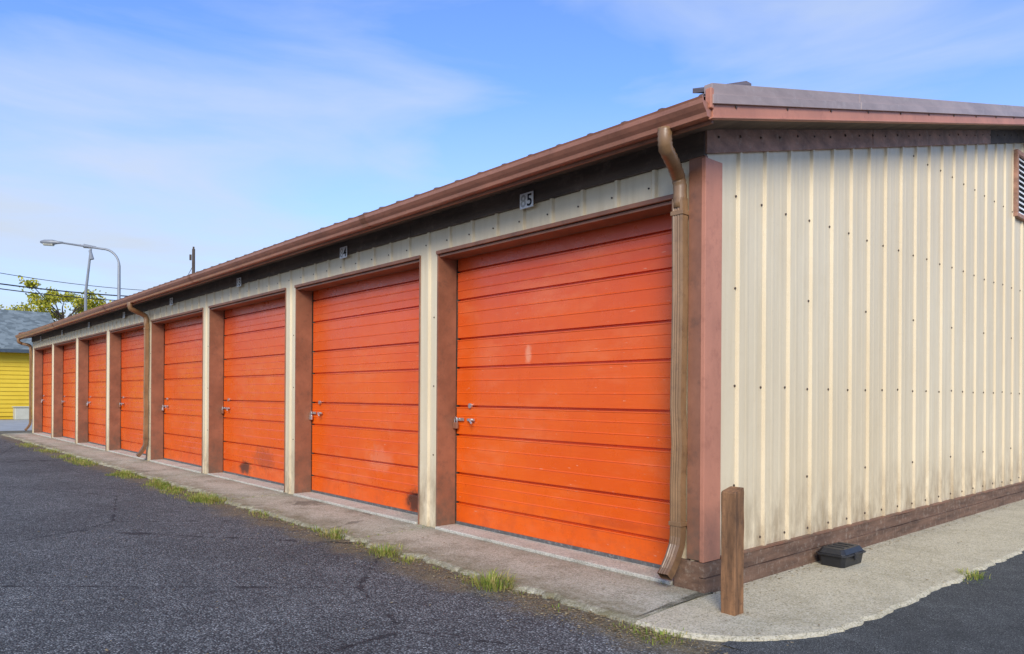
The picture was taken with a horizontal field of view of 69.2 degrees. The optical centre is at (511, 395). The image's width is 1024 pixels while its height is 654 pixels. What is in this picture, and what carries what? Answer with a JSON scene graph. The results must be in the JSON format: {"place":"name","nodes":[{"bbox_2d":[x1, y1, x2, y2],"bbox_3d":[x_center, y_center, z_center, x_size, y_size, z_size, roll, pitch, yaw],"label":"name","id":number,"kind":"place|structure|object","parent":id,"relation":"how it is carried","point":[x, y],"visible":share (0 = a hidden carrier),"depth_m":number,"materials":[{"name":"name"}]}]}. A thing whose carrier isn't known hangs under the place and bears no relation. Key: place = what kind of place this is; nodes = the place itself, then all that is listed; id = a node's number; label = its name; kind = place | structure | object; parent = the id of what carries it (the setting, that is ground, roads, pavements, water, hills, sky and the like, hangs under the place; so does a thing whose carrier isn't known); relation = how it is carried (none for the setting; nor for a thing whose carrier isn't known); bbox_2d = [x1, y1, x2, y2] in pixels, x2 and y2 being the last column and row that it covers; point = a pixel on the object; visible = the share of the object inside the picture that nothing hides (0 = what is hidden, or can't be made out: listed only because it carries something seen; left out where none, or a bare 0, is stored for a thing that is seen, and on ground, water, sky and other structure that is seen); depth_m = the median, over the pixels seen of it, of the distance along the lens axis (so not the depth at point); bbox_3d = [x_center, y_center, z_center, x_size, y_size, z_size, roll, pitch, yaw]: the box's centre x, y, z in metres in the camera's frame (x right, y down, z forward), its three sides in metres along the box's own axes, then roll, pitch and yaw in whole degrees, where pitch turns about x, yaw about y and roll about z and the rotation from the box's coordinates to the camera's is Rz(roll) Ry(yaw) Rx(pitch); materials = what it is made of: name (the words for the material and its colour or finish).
{"place":"outdoors","nodes":[
{"label":"outdoors","id":0,"kind":"place"},
{"bbox_2d":[0,420,31,430],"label":"road","id":1,"kind":"structure","parent":0,"point":[13,425],"depth_m":28.92,"materials":[{"name":"grey concrete"}]},
{"bbox_2d":[40,240,120,299],"bbox_3d":[-20.270,-3.093,34.931,3.900,8.469,0.399,0,0,-1],"label":"street lamp","id":2,"kind":"object","parent":1,"relation":"on","point":[48,242],"visible":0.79,"depth_m":34.92,"materials":[{"name":"grey metal"}]},
{"bbox_2d":[189,247,194,273],"bbox_3d":[-17.214,-3.409,40.015,0.320,9.200,0.305,0,0,-41],"label":"utility pole","id":3,"kind":"object","parent":1,"relation":"on","point":[192,257],"visible":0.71,"depth_m":39.94,"materials":[{"name":"brown wood"}]},
{"bbox_2d":[0,268,191,300],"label":"power lines","id":4,"kind":"object","parent":3,"relation":"attached to","point":[61,290],"visible":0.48,"depth_m":51.66,"materials":[{"name":"black metal"}]},
{"bbox_2d":[0,352,32,418],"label":"walls","id":5,"kind":"structure","parent":0,"point":[14,379],"depth_m":35.89,"materials":[{"name":"yellow"}]},
{"bbox_2d":[0,309,53,349],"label":"roof","id":6,"kind":"structure","parent":5,"relation":"on","point":[13,323],"depth_m":37.91,"materials":[{"name":"grey"}]},
{"bbox_2d":[0,349,32,352],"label":"fascia","id":7,"kind":"structure","parent":6,"relation":"attached to","point":[15,350],"depth_m":35.47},
{"bbox_2d":[0,419,742,653],"bbox_3d":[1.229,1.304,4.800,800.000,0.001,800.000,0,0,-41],"label":"ground","id":8,"kind":"structure","parent":0,"point":[126,601],"depth_m":4.88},
{"bbox_2d":[0,304,21,310],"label":"autumn tree","id":9,"kind":"object","parent":8,"relation":"on","point":[13,308],"visible":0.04,"depth_m":60.93,"materials":[{"name":"green plant"}]},
{"bbox_2d":[12,406,28,419],"bbox_3d":[-23.313,0.839,35.289,0.700,0.630,0.700,0,0,-41],"label":"utility box","id":10,"kind":"object","parent":8,"relation":"on","point":[20,412],"visible":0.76,"depth_m":35.05,"materials":[{"name":"white metal"}]},
{"bbox_2d":[12,275,110,321],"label":"autumn tree","id":11,"kind":"object","parent":8,"relation":"on","point":[44,304],"visible":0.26,"depth_m":58.81,"materials":[{"name":"green plant"}]},
{"bbox_2d":[80,244,95,310],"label":"floodlight pole","id":12,"kind":"object","parent":8,"relation":"on","point":[91,257],"visible":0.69,"depth_m":49.65,"materials":[{"name":"grey metal"}]},
{"bbox_2d":[69,300,109,314],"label":"autumn tree","id":13,"kind":"object","parent":8,"relation":"on","point":[101,302],"visible":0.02,"depth_m":61.89,"materials":[{"name":"green plant"}]},
{"bbox_2d":[1,433,712,624],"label":"concrete apron","id":14,"kind":"object","parent":8,"relation":"on","point":[595,590],"visible":0.79,"depth_m":6.13,"materials":[{"name":"grey concrete"}]},
{"bbox_2d":[32,349,33,432],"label":"post siding","id":15,"kind":"object","parent":14,"relation":"on","point":[33,394],"visible":1,"depth_m":22.84,"materials":[{"name":"beige paint"}]},
{"bbox_2d":[24,350,31,430],"bbox_3d":[-14.897,-0.147,22.863,0.192,2.476,0.096,0,0,-41],"label":"downspout pipe","id":16,"kind":"object","parent":15,"relation":"attached to","point":[30,392],"visible":1,"depth_m":22.87,"materials":[{"name":"brown metal"}]},
{"bbox_2d":[17,338,32,351],"bbox_3d":[-14.986,-1.534,22.836,0.407,0.416,0.172,0,0,-14],"label":"downspout elbow","id":17,"kind":"object","parent":16,"relation":"attached to","point":[24,344],"visible":1,"depth_m":22.80,"materials":[{"name":"brown metal"}]},
{"bbox_2d":[52,344,53,437],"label":"post siding","id":18,"kind":"object","parent":14,"relation":"on","point":[52,386],"visible":1,"depth_m":20.58,"materials":[{"name":"beige paint"}]},
{"bbox_2d":[76,339,77,443],"bbox_3d":[-10.753,-0.108,18.348,0.024,2.593,0.285,0,0,-41],"label":"post siding","id":19,"kind":"object","parent":14,"relation":"on","point":[76,391],"visible":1,"depth_m":18.33,"materials":[{"name":"beige paint"}]},
{"bbox_2d":[106,331,109,450],"bbox_3d":[-8.763,-0.096,16.096,0.024,2.593,0.285,0,0,-41],"label":"post siding","id":20,"kind":"object","parent":14,"relation":"on","point":[107,392],"visible":1,"depth_m":16.08,"materials":[{"name":"beige paint"}]},
{"bbox_2d":[146,321,150,460],"bbox_3d":[-6.774,-0.084,13.844,0.024,2.593,0.285,0,0,-41],"label":"post siding","id":21,"kind":"object","parent":14,"relation":"on","point":[148,458],"visible":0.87,"depth_m":13.82,"materials":[{"name":"beige paint"}]},
{"bbox_2d":[136,323,148,456],"bbox_3d":[-6.851,-0.098,13.759,0.192,2.476,0.096,0,0,-41],"label":"downspout pipe","id":22,"kind":"object","parent":21,"relation":"attached to","point":[145,394],"visible":1,"depth_m":13.77,"materials":[{"name":"brown metal"}]},
{"bbox_2d":[127,302,148,326],"bbox_3d":[-6.873,-1.484,13.653,0.103,0.416,0.427,0,0,26],"label":"downspout elbow","id":23,"kind":"object","parent":22,"relation":"attached to","point":[138,312],"visible":1,"depth_m":13.63,"materials":[{"name":"brown metal"}]},
{"bbox_2d":[202,308,208,473],"bbox_3d":[-4.784,-0.072,11.593,0.024,2.593,0.285,0,0,-41],"label":"post siding","id":24,"kind":"object","parent":14,"relation":"on","point":[205,386],"visible":1,"depth_m":11.58,"materials":[{"name":"beige paint"}]},
{"bbox_2d":[285,287,295,493],"bbox_3d":[-2.794,-0.060,9.341,0.024,2.593,0.285,0,0,-41],"label":"post siding","id":25,"kind":"object","parent":14,"relation":"on","point":[290,397],"visible":1,"depth_m":9.33,"materials":[{"name":"beige paint"}]},
{"bbox_2d":[33,433,672,584],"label":"door sills","id":26,"kind":"structure","parent":14,"relation":"on","point":[620,566],"depth_m":6.71,"materials":[{"name":"concrete"}]},
{"bbox_2d":[42,260,460,523],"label":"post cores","id":27,"kind":"object","parent":26,"relation":"on","point":[457,338],"visible":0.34,"depth_m":9.39,"materials":[{"name":"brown wood"}]},
{"bbox_2d":[34,254,673,584],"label":"jambs","id":28,"kind":"object","parent":27,"relation":"attached to","point":[446,386],"visible":0.5,"depth_m":9.36,"materials":[{"name":"brown paint"}]},
{"bbox_2d":[43,349,51,432],"bbox_3d":[-13.557,-0.137,21.886,0.049,2.520,2.680,0,0,-41],"label":"door","id":29,"kind":"structure","parent":28,"relation":"attached to","point":[47,367],"depth_m":22.34,"materials":[{"name":"orange paint"}]},
{"bbox_2d":[63,343,75,437],"bbox_3d":[-11.567,-0.125,19.634,0.049,2.520,2.680,0,0,-41],"label":"door","id":30,"kind":"structure","parent":28,"relation":"attached to","point":[69,359],"depth_m":20.05,"materials":[{"name":"orange paint"}]},
{"bbox_2d":[88,337,105,444],"bbox_3d":[-9.577,-0.113,17.382,0.049,2.520,2.680,0,0,-41],"label":"door","id":31,"kind":"structure","parent":28,"relation":"attached to","point":[97,394],"depth_m":17.71,"materials":[{"name":"orange paint"}]},
{"bbox_2d":[121,329,145,453],"bbox_3d":[-7.587,-0.100,15.131,0.045,2.520,2.680,0,0,-41],"label":"door","id":32,"kind":"structure","parent":28,"relation":"attached to","point":[132,371],"depth_m":15.48,"materials":[{"name":"orange paint"}]},
{"bbox_2d":[120,448,145,454],"bbox_3d":[-7.599,1.172,15.127,0.034,0.028,2.680,0,0,-41],"label":"door seal","id":33,"kind":"object","parent":32,"relation":"attached to","point":[131,451],"depth_m":15.56,"materials":[{"name":"grey rubber"}]},
{"bbox_2d":[164,316,201,465],"bbox_3d":[-5.597,-0.088,12.879,0.047,2.520,2.680,0,0,-41],"label":"door","id":34,"kind":"structure","parent":28,"relation":"attached to","point":[183,395],"depth_m":13.06,"materials":[{"name":"orange paint"}]},
{"bbox_2d":[163,458,201,467],"bbox_3d":[-5.609,1.184,12.875,0.034,0.028,2.680,0,0,-41],"label":"door seal","id":35,"kind":"object","parent":34,"relation":"attached to","point":[182,462],"depth_m":13.02,"materials":[{"name":"grey rubber"}]},
{"bbox_2d":[223,298,284,482],"bbox_3d":[-3.607,-0.076,10.627,0.048,2.520,2.680,0,0,-41],"label":"door","id":36,"kind":"structure","parent":28,"relation":"attached to","point":[254,364],"depth_m":10.72,"materials":[{"name":"orange paint"}]},
{"bbox_2d":[223,471,283,485],"bbox_3d":[-3.619,1.196,10.623,0.034,0.028,2.680,0,0,-41],"label":"door seal","id":37,"kind":"object","parent":36,"relation":"attached to","point":[269,481],"depth_m":10.68,"materials":[{"name":"grey rubber"}]},
{"bbox_2d":[310,401,321,415],"bbox_3d":[-2.447,0.164,9.239,0.066,0.199,0.320,0,0,-41],"label":"latch","id":38,"kind":"object","parent":28,"relation":"attached to","point":[318,413],"visible":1,"depth_m":9.19,"materials":[{"name":"metal"}]},
{"bbox_2d":[312,268,418,511],"bbox_3d":[-1.617,-0.064,8.376,0.046,2.520,2.680,0,0,-41],"label":"door","id":39,"kind":"structure","parent":28,"relation":"attached to","point":[365,385],"depth_m":8.35,"materials":[{"name":"orange paint"}]},
{"bbox_2d":[311,490,417,514],"bbox_3d":[-1.629,1.208,8.372,0.034,0.028,2.680,0,0,-41],"label":"door seal","id":40,"kind":"object","parent":39,"relation":"attached to","point":[371,503],"depth_m":8.35,"materials":[{"name":"grey rubber"}]},
{"bbox_2d":[454,403,474,423],"bbox_3d":[-0.457,0.172,6.987,0.066,0.199,0.320,0,0,-41],"label":"latch","id":41,"kind":"object","parent":28,"relation":"attached to","point":[470,405],"visible":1,"depth_m":6.94,"materials":[{"name":"metal"}]},
{"bbox_2d":[453,422,458,428],"bbox_3d":[-0.536,0.286,7.070,0.028,0.060,0.062,0,0,-41],"label":"padlock","id":42,"kind":"object","parent":41,"relation":"attached to","point":[455,425],"visible":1,"depth_m":7.05,"materials":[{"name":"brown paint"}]},
{"bbox_2d":[456,213,671,564],"bbox_3d":[0.373,-0.052,6.124,0.046,2.520,2.680,0,0,-41],"label":"door","id":43,"kind":"structure","parent":28,"relation":"attached to","point":[564,366],"depth_m":5.98,"materials":[{"name":"orange paint"}]},
{"bbox_2d":[456,521,660,567],"bbox_3d":[0.360,1.220,6.120,0.034,0.028,2.680,0,0,-41],"label":"door seal","id":44,"kind":"object","parent":43,"relation":"attached to","point":[645,563],"depth_m":6.01,"materials":[{"name":"grey rubber"}]},
{"bbox_2d":[47,200,671,346],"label":"header beam","id":45,"kind":"structure","parent":27,"relation":"on","point":[440,254],"depth_m":6.67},
{"bbox_2d":[34,194,672,350],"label":"header trim","id":46,"kind":"structure","parent":45,"relation":"attached to","point":[643,212],"depth_m":6.68,"materials":[{"name":"metal"}]},
{"bbox_2d":[33,161,688,348],"bbox_3d":[-6.810,-1.493,13.895,0.024,0.225,24.300,0,0,-41],"label":"front header siding","id":47,"kind":"object","parent":45,"relation":"attached to","point":[631,190],"visible":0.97,"depth_m":6.88,"materials":[{"name":"beige paint"}]},
{"bbox_2d":[32,131,706,341],"bbox_3d":[-6.805,-1.670,13.882,0.034,0.161,24.316,0,0,-41],"label":"front frieze","id":48,"kind":"object","parent":47,"relation":"attached to","point":[687,148],"visible":0.94,"depth_m":6.67,"materials":[{"name":"brown wood"}]},
{"bbox_2d":[340,246,346,258],"bbox_3d":[-1.872,-1.588,8.249,0.006,0.125,0.160,0,0,-41],"label":"number plate","id":49,"kind":"object","parent":48,"relation":"attached to","point":[343,256],"visible":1,"depth_m":8.24,"materials":[{"name":"white metal"}]},
{"bbox_2d":[520,191,533,209],"bbox_3d":[0.118,-1.576,5.997,0.006,0.125,0.160,0,0,-41],"label":"number plate","id":50,"kind":"object","parent":48,"relation":"attached to","point":[531,197],"visible":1,"depth_m":5.99,"materials":[{"name":"white metal"}]},
{"bbox_2d":[521,195,525,206],"bbox_3d":[0.091,-1.575,6.021,0.001,0.098,0.063,0,0,-41],"label":"digit","id":51,"kind":"object","parent":50,"relation":"attached to","point":[524,201],"visible":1,"depth_m":6.02,"materials":[{"name":"paint"}]},
{"bbox_2d":[527,193,531,205],"bbox_3d":[0.139,-1.574,5.966,0.001,0.097,0.056,0,0,-41],"label":"digit","id":52,"kind":"object","parent":50,"relation":"attached to","point":[530,199],"visible":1,"depth_m":5.96,"materials":[{"name":"black"}]},
{"bbox_2d":[419,253,436,527],"bbox_3d":[-0.804,-0.047,7.090,0.024,2.593,0.285,0,0,-41],"label":"post siding","id":53,"kind":"object","parent":14,"relation":"on","point":[428,373],"visible":1,"depth_m":7.08,"materials":[{"name":"beige paint"}]},
{"bbox_2d":[674,558,700,591],"bbox_3d":[1.151,1.184,4.859,0.036,0.218,0.195,0,0,-41],"label":"skirt front","id":54,"kind":"object","parent":14,"relation":"on","point":[686,575],"visible":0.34,"depth_m":4.84,"materials":[{"name":"brown wood"}]},
{"bbox_2d":[682,193,695,560],"bbox_3d":[1.160,-0.035,4.868,0.024,2.593,0.205,0,0,-41],"label":"post siding","id":55,"kind":"object","parent":14,"relation":"on","point":[684,554],"visible":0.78,"depth_m":4.88,"materials":[{"name":"beige paint"}]},
{"bbox_2d":[687,155,707,560],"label":"corner trim","id":56,"kind":"structure","parent":55,"relation":"attached to","point":[692,160],"depth_m":4.80,"materials":[{"name":"brown paint"}]},
{"bbox_2d":[657,197,687,580],"bbox_3d":[1.046,-0.050,4.824,0.192,2.476,0.096,0,0,-41],"label":"downspout pipe","id":57,"kind":"object","parent":56,"relation":"attached to","point":[667,570],"visible":0.99,"depth_m":4.84,"materials":[{"name":"brown metal"}]},
{"bbox_2d":[657,126,686,207],"bbox_3d":[1.020,-1.436,4.722,0.101,0.416,0.424,0,0,28],"label":"downspout elbow","id":58,"kind":"object","parent":57,"relation":"attached to","point":[669,155],"visible":1,"depth_m":4.68,"materials":[{"name":"brown metal"}]},
{"bbox_2d":[669,209,688,526],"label":"downspout straps","id":59,"kind":"object","parent":57,"relation":"attached to","point":[674,213],"visible":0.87,"depth_m":4.83,"materials":[{"name":"brown metal"}]},
{"bbox_2d":[687,158,701,560],"bbox_3d":[1.182,-0.232,4.813,0.006,2.590,0.095,0,0,-41],"label":"corner trim lip","id":60,"kind":"object","parent":56,"relation":"attached to","point":[694,366],"visible":1,"depth_m":4.81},
{"bbox_2d":[15,442,991,647],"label":"grass","id":61,"kind":"structure","parent":8,"relation":"on","point":[490,581],"depth_m":6.58,"materials":[{"name":"green plant"}]},
{"bbox_2d":[7,439,1022,653],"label":"leaf litter","id":62,"kind":"object","parent":8,"relation":"on","point":[594,618],"visible":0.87,"depth_m":4.73,"materials":[{"name":"brown plant"}]},
{"bbox_2d":[635,499,1023,641],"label":"side walkway","id":63,"kind":"structure","parent":8,"relation":"on","point":[980,537],"depth_m":4.98,"materials":[{"name":"concrete"}]},
{"bbox_2d":[721,486,743,615],"bbox_3d":[1.294,0.932,4.360,0.100,0.784,0.101,0,0,-41],"label":"wooden bollard","id":64,"kind":"object","parent":63,"relation":"on","point":[732,542],"visible":0.96,"depth_m":4.33,"materials":[{"name":"brown wood"}]},
{"bbox_2d":[816,542,865,567],"bbox_3d":[2.511,1.211,5.661,0.376,0.141,0.242,0,0,-41],"label":"rodent bait box","id":65,"kind":"object","parent":63,"relation":"on","point":[841,555],"visible":1,"depth_m":5.57,"materials":[{"name":"black plastic"}]},
{"bbox_2d":[698,483,1023,594],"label":"skirt side","id":66,"kind":"object","parent":8,"relation":"on","point":[709,568],"visible":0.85,"depth_m":6.11,"materials":[{"name":"brown wood"}]},
{"bbox_2d":[720,481,1023,558],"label":"sill drip","id":67,"kind":"object","parent":66,"relation":"on","point":[837,528],"visible":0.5,"depth_m":6.27,"materials":[{"name":"brown paint"}]},
{"bbox_2d":[707,143,1023,554],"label":"side siding","id":68,"kind":"object","parent":67,"relation":"on","point":[779,332],"visible":0.86,"depth_m":6.39,"materials":[{"name":"beige paint"}]},
{"bbox_2d":[699,157,721,562],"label":"corner trim side","id":69,"kind":"structure","parent":68,"relation":"attached to","point":[710,375],"depth_m":4.80,"materials":[{"name":"brown metal"}]},
{"bbox_2d":[705,129,872,153],"bbox_3d":[2.170,-1.923,5.589,2.475,0.754,0.032,0,0,-41],"label":"side frieze","id":70,"kind":"object","parent":68,"relation":"attached to","point":[732,141],"visible":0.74,"depth_m":5.38,"materials":[{"name":"brown metal"}]},
{"bbox_2d":[718,134,1017,138],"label":"frieze nails","id":71,"kind":"object","parent":70,"relation":"attached to","point":[860,135],"visible":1,"depth_m":6.30,"materials":[{"name":"metal"}]},
{"bbox_2d":[873,130,990,147],"bbox_3d":[4.275,-2.583,7.445,3.127,0.910,0.034,0,0,-41],"label":"side frieze","id":72,"kind":"object","parent":68,"relation":"attached to","point":[892,139],"visible":0.78,"depth_m":7.23,"materials":[{"name":"brown metal"}]},
{"bbox_2d":[991,130,1023,143],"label":"side frieze","id":73,"kind":"object","parent":68,"relation":"attached to","point":[1001,138],"visible":0.73,"depth_m":8.88,"materials":[{"name":"brown wood"}]},
{"bbox_2d":[1013,149,1023,221],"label":"vent frame","id":74,"kind":"object","parent":68,"relation":"attached to","point":[1018,153],"visible":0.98,"depth_m":9.10,"materials":[{"name":"brown metal"}]},
{"bbox_2d":[1019,158,1023,214],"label":"vent slats","id":75,"kind":"object","parent":74,"relation":"attached to","point":[1021,186],"visible":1,"depth_m":9.22,"materials":[{"name":"white metal"}]},
{"bbox_2d":[1019,157,1023,213],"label":"vent back","id":76,"kind":"object","parent":68,"relation":"attached to","point":[1022,185],"visible":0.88,"depth_m":9.29,"materials":[{"name":"black"}]},
{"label":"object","id":77,"kind":"object","parent":8,"relation":"on","visible":0},
{"bbox_2d":[53,155,1020,537],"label":"screws","id":78,"kind":"object","parent":77,"relation":"attached to","point":[761,387],"visible":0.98,"depth_m":6.61,"materials":[{"name":"metal"}]},
{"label":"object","id":79,"kind":"object","parent":77,"relation":"on","visible":0},
{"bbox_2d":[20,93,704,333],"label":"roof sheets","id":80,"kind":"object","parent":79,"relation":"on","point":[703,94],"visible":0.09,"depth_m":7.08,"materials":[{"name":"brown metal"}]},
{"bbox_2d":[693,81,750,92],"bbox_3d":[1.308,-1.911,4.608,0.490,0.210,0.101,0,0,-38],"label":"lifted flashing","id":81,"kind":"object","parent":80,"relation":"attached to","point":[699,90],"visible":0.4,"depth_m":4.65,"materials":[{"name":"grey metal"}]},
{"bbox_2d":[716,121,1023,129],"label":"rake soffit","id":82,"kind":"structure","parent":79,"relation":"on","point":[775,125],"depth_m":5.91,"materials":[{"name":"brown metal"}]},
{"bbox_2d":[20,120,712,339],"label":"front fascia","id":83,"kind":"structure","parent":82,"relation":"attached to","point":[633,146],"depth_m":6.11,"materials":[{"name":"brown paint"}]},
{"bbox_2d":[15,323,53,338],"bbox_3d":[-13.376,-1.775,20.769,0.116,0.119,5.700,0,0,-41],"label":"gutter","id":84,"kind":"object","parent":83,"relation":"attached to","point":[36,331],"visible":0.94,"depth_m":20.44,"materials":[{"name":"paint"}]},
{"bbox_2d":[52,306,106,327],"bbox_3d":[-9.800,-1.752,16.723,0.116,0.118,5.100,0,0,-41],"label":"gutter","id":85,"kind":"object","parent":83,"relation":"attached to","point":[83,315],"visible":0.97,"depth_m":16.39,"materials":[{"name":"paint"}]},
{"bbox_2d":[103,276,192,310],"bbox_3d":[-6.422,-1.732,12.901,0.116,0.112,5.100,0,0,-41],"label":"gutter","id":86,"kind":"object","parent":83,"relation":"attached to","point":[181,282],"visible":0.98,"depth_m":12.47,"materials":[{"name":"paint"}]},
{"bbox_2d":[189,216,365,282],"bbox_3d":[-3.078,-1.712,9.117,0.116,0.115,5.000,0,0,-41],"label":"gutter","id":87,"kind":"object","parent":83,"relation":"attached to","point":[335,231],"visible":0.99,"depth_m":8.57,"materials":[{"name":"paint"}]},
{"bbox_2d":[363,95,711,226],"bbox_3d":[-0.140,-1.694,5.792,0.116,0.114,3.875,0,0,-41],"label":"gutter","id":88,"kind":"object","parent":83,"relation":"attached to","point":[688,113],"visible":1,"depth_m":5.25,"materials":[{"name":"paint"}]},
{"bbox_2d":[358,214,372,228],"bbox_3d":[-1.424,-1.696,7.243,0.120,0.111,0.100,0,0,-41],"label":"gutter joint","id":89,"kind":"object","parent":88,"relation":"attached to","point":[363,222],"visible":1,"depth_m":7.23,"materials":[{"name":"brown metal"}]},
{"bbox_2d":[705,87,713,108],"bbox_3d":[1.161,-1.742,4.361,0.032,0.120,0.042,0,0,-41],"label":"gutter return","id":90,"kind":"object","parent":88,"relation":"on","point":[709,92],"visible":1,"depth_m":4.34,"materials":[{"name":"brown metal"}]},
{"bbox_2d":[25,120,741,338],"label":"front soffit","id":91,"kind":"structure","parent":82,"relation":"attached to","point":[718,124],"depth_m":6.27,"materials":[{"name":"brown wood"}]},
{"bbox_2d":[704,83,859,101],"bbox_3d":[1.888,-2.026,5.013,1.960,0.537,0.055,0,0,-41],"label":"rake cap","id":92,"kind":"object","parent":82,"relation":"attached to","point":[733,89],"visible":0.86,"depth_m":4.85,"materials":[{"name":"grey metal"}]},
{"bbox_2d":[710,104,1023,125],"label":"rake fascia","id":93,"kind":"structure","parent":82,"relation":"attached to","point":[752,111],"depth_m":5.50,"materials":[{"name":"brown metal"}]},
{"bbox_2d":[709,116,859,120],"bbox_3d":[1.899,-1.857,5.000,1.960,0.479,0.030,0,0,-41],"label":"rake drip","id":94,"kind":"object","parent":93,"relation":"attached to","point":[715,117],"visible":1,"depth_m":4.83},
{"bbox_2d":[712,94,860,109],"bbox_3d":[1.901,-1.964,4.999,1.960,0.524,0.040,0,0,-41],"label":"rake cap","id":95,"kind":"object","parent":93,"relation":"attached to","point":[720,99],"visible":1,"depth_m":4.85,"materials":[{"name":"metal"}]},
{"bbox_2d":[735,106,1014,118],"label":"rake nails","id":96,"kind":"object","parent":93,"relation":"attached to","point":[868,112],"visible":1,"depth_m":5.74,"materials":[{"name":"brown metal"}]},
{"bbox_2d":[859,102,967,114],"bbox_3d":[3.519,-2.471,6.425,2.350,0.618,0.042,0,0,-41],"label":"rake cap","id":97,"kind":"object","parent":93,"relation":"attached to","point":[904,108],"visible":0.89,"depth_m":6.27,"materials":[{"name":"metal"}]},
{"bbox_2d":[860,120,966,123],"bbox_3d":[3.517,-2.365,6.427,2.350,0.573,0.030,0,0,-41],"label":"rake drip","id":98,"kind":"object","parent":93,"relation":"attached to","point":[909,121],"visible":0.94,"depth_m":6.31},
{"bbox_2d":[966,122,1023,124],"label":"rake drip","id":99,"kind":"object","parent":93,"relation":"attached to","point":[994,123],"visible":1,"depth_m":7.75},
{"bbox_2d":[967,109,1023,116],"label":"rake cap","id":100,"kind":"object","parent":93,"relation":"attached to","point":[978,112],"visible":0.8,"depth_m":7.72,"materials":[{"name":"grey metal"}]},
{"bbox_2d":[860,94,966,108],"bbox_3d":[3.507,-2.534,6.440,2.350,0.631,0.057,0,0,-41],"label":"rake cap","id":101,"kind":"object","parent":82,"relation":"attached to","point":[867,98],"visible":0.63,"depth_m":6.28,"materials":[{"name":"metal"}]},
{"bbox_2d":[967,102,1023,111],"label":"rake cap","id":102,"kind":"object","parent":82,"relation":"attached to","point":[981,106],"visible":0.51,"depth_m":7.76,"materials":[{"name":"grey metal"}]},
{"bbox_2d":[0,0,1023,320],"label":"sky","id":103,"kind":"structure","parent":0,"point":[149,133],"materials":[{"name":"blue"}]},
{"bbox_2d":[710,551,1023,653],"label":"driveway asphalt","id":104,"kind":"structure","parent":0,"point":[985,615],"depth_m":4.16,"materials":[{"name":"grey asphalt"}]}
]}

